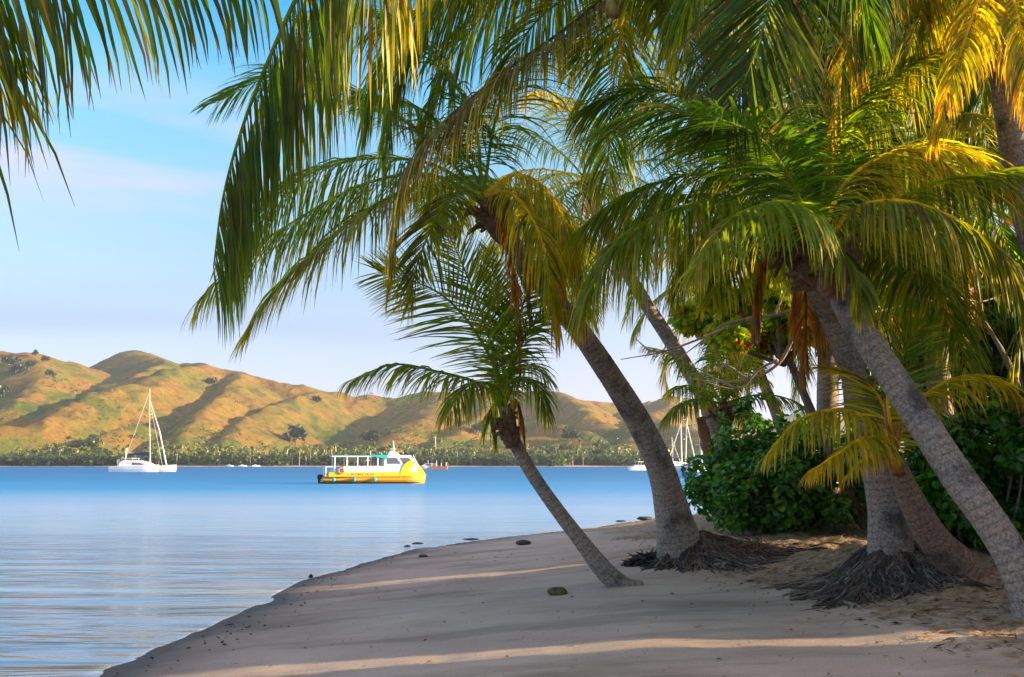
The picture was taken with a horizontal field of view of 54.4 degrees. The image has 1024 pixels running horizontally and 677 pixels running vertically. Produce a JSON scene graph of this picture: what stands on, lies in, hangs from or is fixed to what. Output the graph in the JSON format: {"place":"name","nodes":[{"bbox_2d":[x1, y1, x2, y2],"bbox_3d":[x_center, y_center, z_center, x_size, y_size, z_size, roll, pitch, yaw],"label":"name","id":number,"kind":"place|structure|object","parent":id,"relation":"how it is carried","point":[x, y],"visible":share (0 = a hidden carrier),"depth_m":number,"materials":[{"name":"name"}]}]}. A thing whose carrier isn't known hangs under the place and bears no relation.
{"place":"outdoors","nodes":[
{"label":"outdoors","id":0,"kind":"place"},
{"bbox_2d":[0,467,707,676],"bbox_3d":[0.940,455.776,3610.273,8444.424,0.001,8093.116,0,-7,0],"label":"sea water","id":1,"kind":"structure","parent":0,"point":[102,569],"depth_m":27.69,"materials":[{"name":"blue liquid"}]},
{"bbox_2d":[108,389,176,471],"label":"catamaran","id":2,"kind":"object","parent":1,"relation":"on","point":[125,465],"visible":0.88,"depth_m":231.16,"materials":[{"name":"white plastic"}]},
{"bbox_2d":[317,441,425,483],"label":"tour boat","id":3,"kind":"object","parent":1,"relation":"on","point":[394,467],"visible":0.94,"depth_m":96.28,"materials":[{"name":"yellow paint"}]},
{"bbox_2d":[420,460,436,469],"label":"motor boat","id":4,"kind":"object","parent":1,"relation":"on","point":[425,467],"visible":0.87,"depth_m":326.05,"materials":[{"name":"white"}]},
{"bbox_2d":[430,463,447,469],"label":"work raft","id":5,"kind":"object","parent":1,"relation":"on","point":[436,467],"visible":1,"depth_m":325.78,"materials":[{"name":"brown paint"}]},
{"bbox_2d":[628,458,645,469],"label":"motor boat","id":6,"kind":"object","parent":1,"relation":"on","point":[637,467],"visible":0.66,"depth_m":286.70,"materials":[{"name":"white"}]},
{"bbox_2d":[666,399,694,465],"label":"sailing yacht","id":7,"kind":"object","parent":1,"relation":"on","point":[678,463],"visible":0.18,"depth_m":253.97,"materials":[{"name":"white"}]},
{"bbox_2d":[670,413,704,471],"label":"sailing yacht","id":8,"kind":"object","parent":1,"relation":"on","point":[678,468],"visible":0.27,"depth_m":218.88,"materials":[{"name":"white"}]},
{"bbox_2d":[681,409,704,477],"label":"sailing yacht","id":9,"kind":"object","parent":1,"relation":"on","point":[690,451],"visible":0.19,"depth_m":138.22,"materials":[{"name":"white paint"}]},
{"bbox_2d":[0,350,775,466],"bbox_3d":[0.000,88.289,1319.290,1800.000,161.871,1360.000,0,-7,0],"label":"hills","id":10,"kind":"structure","parent":0,"point":[35,409],"depth_m":944.30,"materials":[{"name":"green plant"}]},
{"bbox_2d":[0,384,12,396],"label":"hillside tree","id":11,"kind":"object","parent":10,"relation":"on","point":[6,389],"visible":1,"depth_m":953.01,"materials":[{"name":"green plant"}]},
{"bbox_2d":[0,354,21,365],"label":"hillside tree","id":12,"kind":"object","parent":10,"relation":"on","point":[10,361],"visible":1,"depth_m":1075.37,"materials":[{"name":"green plant"}]},
{"bbox_2d":[9,363,27,373],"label":"hillside tree","id":13,"kind":"object","parent":10,"relation":"on","point":[15,368],"visible":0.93,"depth_m":1042.77,"materials":[{"name":"green plant"}]},
{"bbox_2d":[24,360,36,369],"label":"hillside tree","id":14,"kind":"object","parent":10,"relation":"on","point":[31,363],"visible":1,"depth_m":1036.46,"materials":[{"name":"green plant"}]},
{"bbox_2d":[32,349,38,357],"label":"hillside tree","id":15,"kind":"object","parent":10,"relation":"on","point":[35,352],"visible":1,"depth_m":1119.85,"materials":[{"name":"green plant"}]},
{"bbox_2d":[41,356,49,363],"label":"hillside tree","id":16,"kind":"object","parent":10,"relation":"on","point":[43,358],"visible":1,"depth_m":1083.93,"materials":[{"name":"green plant"}]},
{"bbox_2d":[45,368,56,378],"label":"hillside tree","id":17,"kind":"object","parent":10,"relation":"on","point":[49,371],"visible":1,"depth_m":1006.64,"materials":[{"name":"green plant"}]},
{"bbox_2d":[205,377,217,383],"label":"hillside tree","id":18,"kind":"object","parent":10,"relation":"on","point":[210,380],"visible":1,"depth_m":1091.12,"materials":[{"name":"green plant"}]},
{"bbox_2d":[282,424,306,444],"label":"hillside tree","id":19,"kind":"object","parent":10,"relation":"on","point":[296,431],"visible":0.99,"depth_m":862.89,"materials":[{"name":"green plant"}]},
{"bbox_2d":[312,395,322,402],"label":"hillside tree","id":20,"kind":"object","parent":10,"relation":"on","point":[317,399],"visible":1,"depth_m":1044.85,"materials":[{"name":"green plant"}]},
{"bbox_2d":[359,429,379,444],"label":"hillside tree","id":21,"kind":"object","parent":10,"relation":"on","point":[372,435],"visible":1,"depth_m":773.87,"materials":[{"name":"green plant"}]},
{"bbox_2d":[0,366,905,465],"bbox_3d":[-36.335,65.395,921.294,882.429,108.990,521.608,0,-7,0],"label":"shore wood","id":22,"kind":"object","parent":10,"relation":"on","point":[619,455],"visible":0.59,"depth_m":681.11,"materials":[{"name":"green plant"}]},
{"bbox_2d":[469,421,488,433],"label":"hillside tree","id":23,"kind":"object","parent":10,"relation":"on","point":[476,427],"visible":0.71,"depth_m":850.16,"materials":[{"name":"green plant"}]},
{"bbox_2d":[560,425,581,442],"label":"hillside tree","id":24,"kind":"object","parent":10,"relation":"on","point":[570,432],"visible":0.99,"depth_m":740.05,"materials":[{"name":"green plant"}]},
{"bbox_2d":[0,0,1014,419],"label":"sky","id":25,"kind":"structure","parent":0,"point":[122,268],"materials":[{"name":"blue"}]},
{"bbox_2d":[98,513,1023,676],"bbox_3d":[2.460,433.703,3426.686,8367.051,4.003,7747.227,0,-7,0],"label":"sand ground","id":26,"kind":"structure","parent":0,"point":[453,644],"depth_m":9.57,"materials":[{"name":"beige sand"}]},
{"bbox_2d":[0,0,285,248],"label":"coconut palm","id":27,"kind":"object","parent":26,"relation":"on","point":[13,70],"visible":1,"depth_m":4.68,"materials":[{"name":"green plant"}]},
{"bbox_2d":[213,0,444,348],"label":"coconut palm","id":28,"kind":"object","parent":26,"relation":"on","point":[281,112],"visible":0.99,"depth_m":6.19,"materials":[{"name":"green plant"}]},
{"bbox_2d":[335,196,643,586],"bbox_3d":[-0.248,0.583,11.985,2.143,5.006,3.308,-7,-10,43],"label":"coconut palm","id":29,"kind":"object","parent":26,"relation":"on","point":[500,391],"visible":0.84,"depth_m":11.97,"materials":[{"name":"green plant"}]},
{"bbox_2d":[179,1,843,574],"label":"coconut palm","id":30,"kind":"object","parent":26,"relation":"on","point":[685,543],"visible":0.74,"depth_m":12.51,"materials":[{"name":"green plant"}]},
{"bbox_2d":[516,540,530,544],"bbox_3d":[0.237,4.215,20.561,0.324,0.120,0.267,0,-7,0],"label":"rock","id":31,"kind":"object","parent":26,"relation":"on","point":[522,542],"visible":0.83,"depth_m":20.48,"materials":[{"name":"grey stone"}]},
{"bbox_2d":[547,587,567,594],"bbox_3d":[0.536,3.002,11.800,0.246,0.117,0.184,0,-7,0],"label":"rock","id":32,"kind":"object","parent":26,"relation":"on","point":[557,591],"visible":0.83,"depth_m":11.74,"materials":[{"name":"stone"}]},
{"bbox_2d":[116,518,1023,676],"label":"leaf litter","id":33,"kind":"object","parent":26,"relation":"on","point":[952,639],"visible":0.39,"depth_m":9.66,"materials":[{"name":"brown plant"}]},
{"bbox_2d":[433,66,719,523],"bbox_3d":[1.769,-1.064,21.711,6.710,10.429,6.440,4,-8,-27],"label":"coconut palm","id":34,"kind":"object","parent":26,"relation":"on","point":[663,330],"visible":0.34,"depth_m":21.41,"materials":[{"name":"green plant"}]},
{"bbox_2d":[352,0,899,525],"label":"coconut palm","id":35,"kind":"object","parent":26,"relation":"on","point":[584,26],"visible":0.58,"depth_m":12.33,"materials":[{"name":"green plant"}]},
{"bbox_2d":[620,548,656,566],"bbox_3d":[1.855,3.123,14.012,0.758,0.351,0.540,0,-7,0],"label":"weed heap","id":36,"kind":"object","parent":26,"relation":"on","point":[639,558],"visible":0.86,"depth_m":13.92,"materials":[{"name":"black plant"}]},
{"bbox_2d":[636,516,652,520],"bbox_3d":[4.261,5.778,31.964,0.550,0.135,0.465,0,-7,0],"label":"shore stone","id":37,"kind":"object","parent":26,"relation":"on","point":[642,518],"visible":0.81,"depth_m":31.81,"materials":[{"name":"grey stone"}]},
{"bbox_2d":[696,416,719,470],"bbox_3d":[3.865,2.097,19.390,0.539,1.174,0.341,0,-7,0],"label":"palm stump","id":38,"kind":"object","parent":26,"relation":"on","point":[704,433],"visible":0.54,"depth_m":19.33,"materials":[{"name":"brown wood"}]},
{"bbox_2d":[638,339,807,448],"bbox_3d":[4.250,1.712,19.828,3.487,4.213,3.649,0,-7,0],"label":"coconut palm","id":39,"kind":"object","parent":26,"relation":"on","point":[724,405],"visible":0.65,"depth_m":19.85,"materials":[{"name":"green plant"}]},
{"bbox_2d":[629,248,816,432],"bbox_3d":[5.515,0.566,23.700,5.526,7.972,6.320,0,-7,0],"label":"coconut palm","id":40,"kind":"object","parent":26,"relation":"on","point":[637,329],"visible":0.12,"depth_m":23.91,"materials":[{"name":"green plant"}]},
{"bbox_2d":[679,391,817,535],"bbox_3d":[4.062,2.147,16.860,2.443,2.449,2.559,0,-7,0],"label":"leafy shrub","id":41,"kind":"object","parent":26,"relation":"on","point":[707,484],"visible":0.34,"depth_m":16.60,"materials":[{"name":"green plant"}]},
{"bbox_2d":[720,535,792,555],"bbox_3d":[3.282,2.968,13.811,1.173,0.483,0.915,0,-7,0],"label":"weed heap","id":42,"kind":"object","parent":26,"relation":"on","point":[753,547],"visible":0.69,"depth_m":13.68,"materials":[{"name":"brown plant"}]},
{"bbox_2d":[709,464,836,535],"bbox_3d":[4.041,2.562,15.688,1.970,1.265,1.247,0,-7,0],"label":"leafy shrub","id":43,"kind":"object","parent":26,"relation":"on","point":[733,513],"visible":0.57,"depth_m":15.41,"materials":[{"name":"green plant"}]},
{"bbox_2d":[556,1,1023,610],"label":"coconut palm","id":44,"kind":"object","parent":26,"relation":"on","point":[892,559],"visible":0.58,"depth_m":10.76,"materials":[{"name":"green plant"}]},
{"bbox_2d":[603,0,987,178],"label":"coconut palm","id":45,"kind":"object","parent":26,"relation":"on","point":[730,79],"visible":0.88,"depth_m":9.06,"materials":[{"name":"green plant"}]},
{"bbox_2d":[568,45,1023,618],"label":"coconut palm","id":46,"kind":"object","parent":26,"relation":"on","point":[838,277],"visible":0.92,"depth_m":9.09,"materials":[{"name":"green plant"}]},
{"bbox_2d":[745,406,866,534],"bbox_3d":[4.890,2.152,16.045,2.414,2.157,2.271,0,-7,0],"label":"leafy shrub","id":47,"kind":"object","parent":26,"relation":"on","point":[798,464],"visible":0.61,"depth_m":15.30,"materials":[{"name":"green plant"}]},
{"bbox_2d":[621,262,1004,531],"bbox_3d":[4.421,0.831,15.174,5.576,4.548,2.396,0,-7,0],"label":"sea almond tree","id":48,"kind":"object","parent":26,"relation":"on","point":[731,333],"visible":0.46,"depth_m":15.04,"materials":[{"name":"green plant"}]},
{"bbox_2d":[706,0,962,430],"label":"broadleaf tree","id":49,"kind":"object","parent":26,"relation":"on","point":[813,32],"visible":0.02,"depth_m":24.09,"materials":[{"name":"green plant"}]},
{"bbox_2d":[737,0,988,403],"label":"coconut palm","id":50,"kind":"object","parent":26,"relation":"on","point":[818,109],"visible":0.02,"depth_m":22.78,"materials":[{"name":"green plant"}]},
{"bbox_2d":[738,1,1011,448],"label":"broadleaf tree","id":51,"kind":"object","parent":26,"relation":"on","point":[893,140],"visible":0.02,"depth_m":19.56,"materials":[{"name":"green plant"}]},
{"bbox_2d":[729,79,1023,416],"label":"coconut palm","id":52,"kind":"object","parent":26,"relation":"on","point":[989,122],"visible":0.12,"depth_m":14.43,"materials":[{"name":"green plant"}]},
{"bbox_2d":[748,0,1023,256],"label":"coconut palm","id":53,"kind":"object","parent":26,"relation":"on","point":[999,23],"visible":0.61,"depth_m":10.85,"materials":[{"name":"green plant"}]},
{"bbox_2d":[754,307,1023,577],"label":"coconut palm","id":54,"kind":"object","parent":26,"relation":"on","point":[944,550],"visible":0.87,"depth_m":10.00,"materials":[{"name":"green plant"}]},
{"bbox_2d":[822,1,1022,428],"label":"broadleaf tree","id":55,"kind":"object","parent":26,"relation":"on","point":[1004,373],"visible":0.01,"depth_m":21.77,"materials":[{"name":"green plant"}]},
{"bbox_2d":[829,0,1022,425],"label":"coconut palm","id":56,"kind":"object","parent":26,"relation":"on","point":[996,159],"visible":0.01,"depth_m":18.46,"materials":[{"name":"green plant"}]},
{"bbox_2d":[889,348,1023,428],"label":"broadleaf tree","id":57,"kind":"object","parent":26,"relation":"on","point":[997,373],"visible":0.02,"depth_m":22.25,"materials":[{"name":"green plant"}]},
{"bbox_2d":[903,399,1013,546],"bbox_3d":[5.300,1.687,12.160,1.583,1.821,1.893,0,-7,0],"label":"leafy shrub","id":58,"kind":"object","parent":26,"relation":"on","point":[971,444],"visible":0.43,"depth_m":11.59,"materials":[{"name":"green plant"}]},
{"bbox_2d":[910,164,1023,431],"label":"broadleaf tree","id":59,"kind":"object","parent":26,"relation":"on","point":[998,346],"visible":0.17,"depth_m":17.96,"materials":[{"name":"green plant"}]},
{"bbox_2d":[952,386,1023,549],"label":"leafy shrub","id":60,"kind":"object","parent":26,"relation":"on","point":[1010,459],"visible":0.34,"depth_m":11.73,"materials":[{"name":"green plant"}]},
{"bbox_2d":[772,411,989,452],"bbox_3d":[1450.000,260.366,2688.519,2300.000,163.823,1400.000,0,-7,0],"label":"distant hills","id":61,"kind":"structure","parent":0,"point":[790,419],"depth_m":2529.39,"materials":[{"name":"plant"}]}
]}

